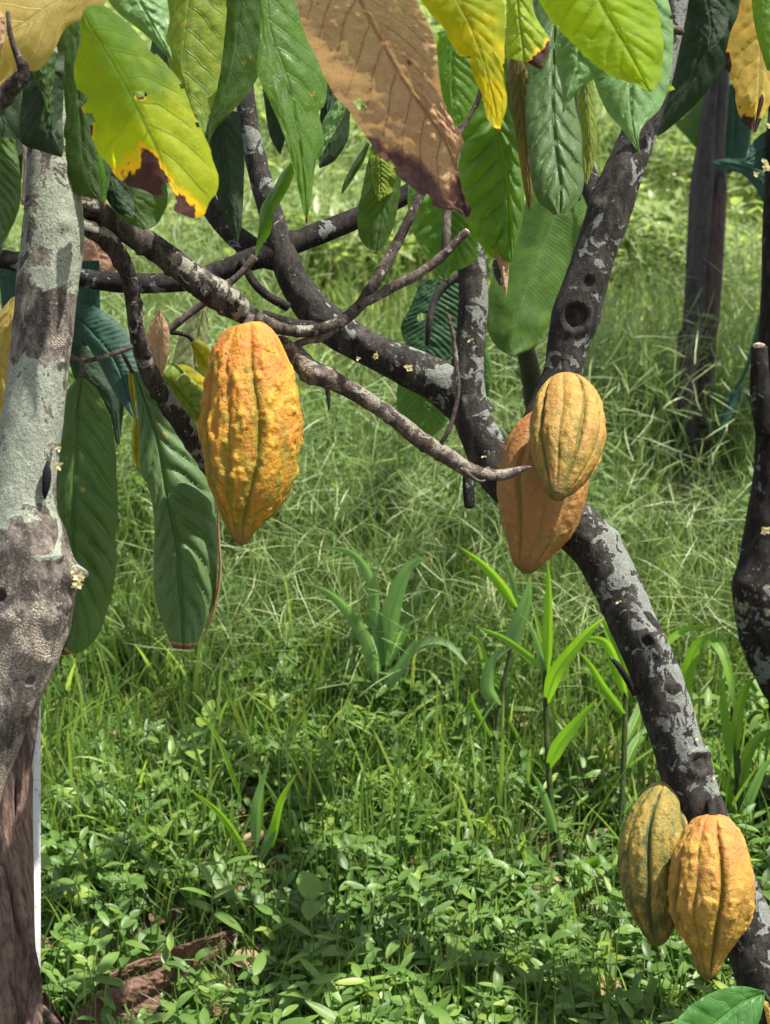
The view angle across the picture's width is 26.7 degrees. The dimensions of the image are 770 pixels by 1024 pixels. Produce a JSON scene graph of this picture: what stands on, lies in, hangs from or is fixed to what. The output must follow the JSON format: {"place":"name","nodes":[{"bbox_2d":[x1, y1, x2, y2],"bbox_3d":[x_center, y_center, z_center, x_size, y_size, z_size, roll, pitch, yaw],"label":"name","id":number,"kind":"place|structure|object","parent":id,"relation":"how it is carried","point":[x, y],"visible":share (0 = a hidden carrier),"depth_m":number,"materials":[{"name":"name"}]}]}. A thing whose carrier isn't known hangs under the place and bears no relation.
{"place":"outdoors","nodes":[
{"label":"outdoors","id":0,"kind":"place"},
{"bbox_2d":[0,3,767,736],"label":"meadow grass","id":1,"kind":"structure","parent":0,"point":[390,309],"depth_m":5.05,"materials":[{"name":"green plant"}]},
{"bbox_2d":[6,21,769,1023],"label":"ground","id":2,"kind":"structure","parent":0,"point":[181,924],"depth_m":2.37,"materials":[{"name":"green plant"}]},
{"bbox_2d":[33,700,40,967],"bbox_3d":[-0.376,0.378,1.720,0.022,0.404,0.177,0,22,0],"label":"wooden pole","id":3,"kind":"object","parent":2,"relation":"on","point":[37,823],"visible":0.16,"depth_m":1.71,"materials":[{"name":"white wood"}]},
{"bbox_2d":[42,987,64,1023],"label":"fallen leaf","id":4,"kind":"object","parent":2,"relation":"on","point":[46,1004],"visible":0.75,"depth_m":1.95,"materials":[{"name":"brown plant"}]},
{"bbox_2d":[0,239,138,1023],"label":"tree","id":5,"kind":"object","parent":2,"relation":"on","point":[98,331],"visible":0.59,"depth_m":1.60,"materials":[{"name":"green plant"}]},
{"bbox_2d":[68,960,194,1023],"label":"fallen leaf","id":6,"kind":"object","parent":2,"relation":"on","point":[138,985],"visible":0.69,"depth_m":1.98,"materials":[{"name":"brown plant"}]},
{"bbox_2d":[69,929,236,1021],"bbox_3d":[-0.293,0.597,2.058,0.235,0.097,0.022,-14,26,-30],"label":"fallen leaf","id":7,"kind":"object","parent":2,"relation":"on","point":[183,953],"visible":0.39,"depth_m":2.06,"materials":[{"name":"brown plant"}]},
{"bbox_2d":[183,700,296,879],"bbox_3d":[-0.241,0.419,2.288,0.124,0.225,0.240,-16,27,-34],"label":"grass plant","id":8,"kind":"object","parent":2,"relation":"on","point":[257,815],"depth_m":2.24,"materials":[{"name":"green plant"}]},
{"bbox_2d":[0,0,530,800],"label":"cacao tree","id":9,"kind":"object","parent":2,"relation":"on","point":[86,132],"visible":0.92,"depth_m":1.34,"materials":[{"name":"green plant"}]},
{"bbox_2d":[198,310,303,545],"bbox_3d":[-0.118,-0.074,1.435,0.092,0.187,0.116,0,22,0],"label":"cacao pod","id":10,"kind":"object","parent":9,"relation":"hanging from","point":[250,428],"visible":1,"depth_m":1.40,"materials":[{"name":"orange plant"}]},
{"bbox_2d":[0,0,769,1023],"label":"cacao tree","id":11,"kind":"object","parent":2,"relation":"on","point":[532,70],"visible":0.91,"depth_m":1.61,"materials":[{"name":"green plant"}]},
{"bbox_2d":[497,412,589,573],"bbox_3d":[0.181,-0.034,1.861,0.107,0.180,0.134,0,22,0],"label":"cacao pod","id":12,"kind":"object","parent":11,"relation":"hanging from","point":[539,525],"visible":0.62,"depth_m":1.82,"materials":[{"name":"orange plant"}]},
{"bbox_2d":[529,354,605,500],"bbox_3d":[0.198,-0.106,1.809,0.083,0.113,0.246,0,22,0],"label":"cacao pod","id":13,"kind":"object","parent":11,"relation":"hanging from","point":[567,429],"visible":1,"depth_m":1.73,"materials":[{"name":"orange plant"}]},
{"bbox_2d":[617,778,687,946],"bbox_3d":[0.310,0.398,1.868,0.085,0.176,0.115,0,22,0],"label":"cacao pod","id":14,"kind":"object","parent":11,"relation":"hanging from","point":[656,823],"visible":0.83,"depth_m":1.84,"materials":[{"name":"yellow plant"}]},
{"bbox_2d":[667,798,755,979],"bbox_3d":[0.361,0.413,1.822,0.097,0.164,0.154,0,22,0],"label":"cacao pod","id":15,"kind":"object","parent":11,"relation":"hanging from","point":[711,891],"visible":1,"depth_m":1.77,"materials":[{"name":"orange plant"}]},
{"bbox_2d":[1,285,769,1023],"bbox_3d":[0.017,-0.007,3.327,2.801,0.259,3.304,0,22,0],"label":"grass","id":16,"kind":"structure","parent":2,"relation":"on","point":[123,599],"depth_m":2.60,"materials":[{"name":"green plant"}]},
{"bbox_2d":[3,0,767,297],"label":"meadow weeds","id":17,"kind":"object","parent":2,"relation":"on","point":[656,248],"visible":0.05,"depth_m":5.24,"materials":[{"name":"green plant"}]},
{"bbox_2d":[301,547,471,749],"bbox_3d":[0.003,0.211,2.639,0.265,0.379,0.247,0,22,0],"label":"grass plant","id":18,"kind":"object","parent":2,"relation":"on","point":[393,603],"depth_m":2.59,"materials":[{"name":"green plant"}]},
{"bbox_2d":[41,532,758,1023],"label":"leaf litter","id":19,"kind":"object","parent":2,"relation":"on","point":[249,960],"depth_m":2.30,"materials":[{"name":"plant"}]},
{"bbox_2d":[41,276,769,1023],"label":"ground cover","id":20,"kind":"object","parent":2,"relation":"on","point":[355,978],"visible":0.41,"depth_m":2.16,"materials":[{"name":"green plant"}]},
{"bbox_2d":[396,195,586,436],"bbox_3d":[0.272,-0.222,2.658,0.259,0.792,1.108,7,23,16],"label":"banana plant","id":21,"kind":"object","parent":20,"relation":"on","point":[518,319],"visible":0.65,"depth_m":2.14,"materials":[{"name":"green plant"}]},
{"bbox_2d":[459,544,531,763],"bbox_3d":[0.154,0.210,2.499,0.113,0.333,0.120,17,28,36],"label":"grass plant","id":22,"kind":"object","parent":2,"relation":"on","point":[515,632],"depth_m":2.49,"materials":[{"name":"green plant"}]},
{"bbox_2d":[475,561,614,892],"bbox_3d":[0.227,0.315,2.266,0.101,0.491,0.318,-15,27,-33],"label":"grass plant","id":23,"kind":"object","parent":2,"relation":"on","point":[552,675],"depth_m":2.26,"materials":[{"name":"green plant"}]},
{"bbox_2d":[565,615,647,845],"bbox_3d":[0.320,0.361,2.354,0.122,0.405,0.219,8,23,18],"label":"grass plant","id":24,"kind":"object","parent":2,"relation":"on","point":[630,727],"depth_m":2.32,"materials":[{"name":"green plant"}]},
{"bbox_2d":[657,0,769,716],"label":"cacao tree","id":25,"kind":"object","parent":2,"relation":"on","point":[732,37],"visible":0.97,"depth_m":2.24,"materials":[{"name":"brown plant"}]},
{"bbox_2d":[670,68,764,468],"bbox_3d":[1.253,-0.973,3.553,1.374,1.931,1.329,0,22,0],"label":"banana plant","id":26,"kind":"object","parent":2,"relation":"on","point":[714,129],"visible":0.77,"depth_m":3.87,"materials":[{"name":"plant"}]},
{"bbox_2d":[666,625,769,829],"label":"grass plant","id":27,"kind":"object","parent":2,"relation":"on","point":[731,734],"depth_m":2.33,"materials":[{"name":"green plant"}]},
{"bbox_2d":[675,986,769,1023],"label":"leaf","id":28,"kind":"object","parent":2,"relation":"on","point":[737,1005],"visible":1,"depth_m":1.68,"materials":[{"name":"green plant"}]}
]}

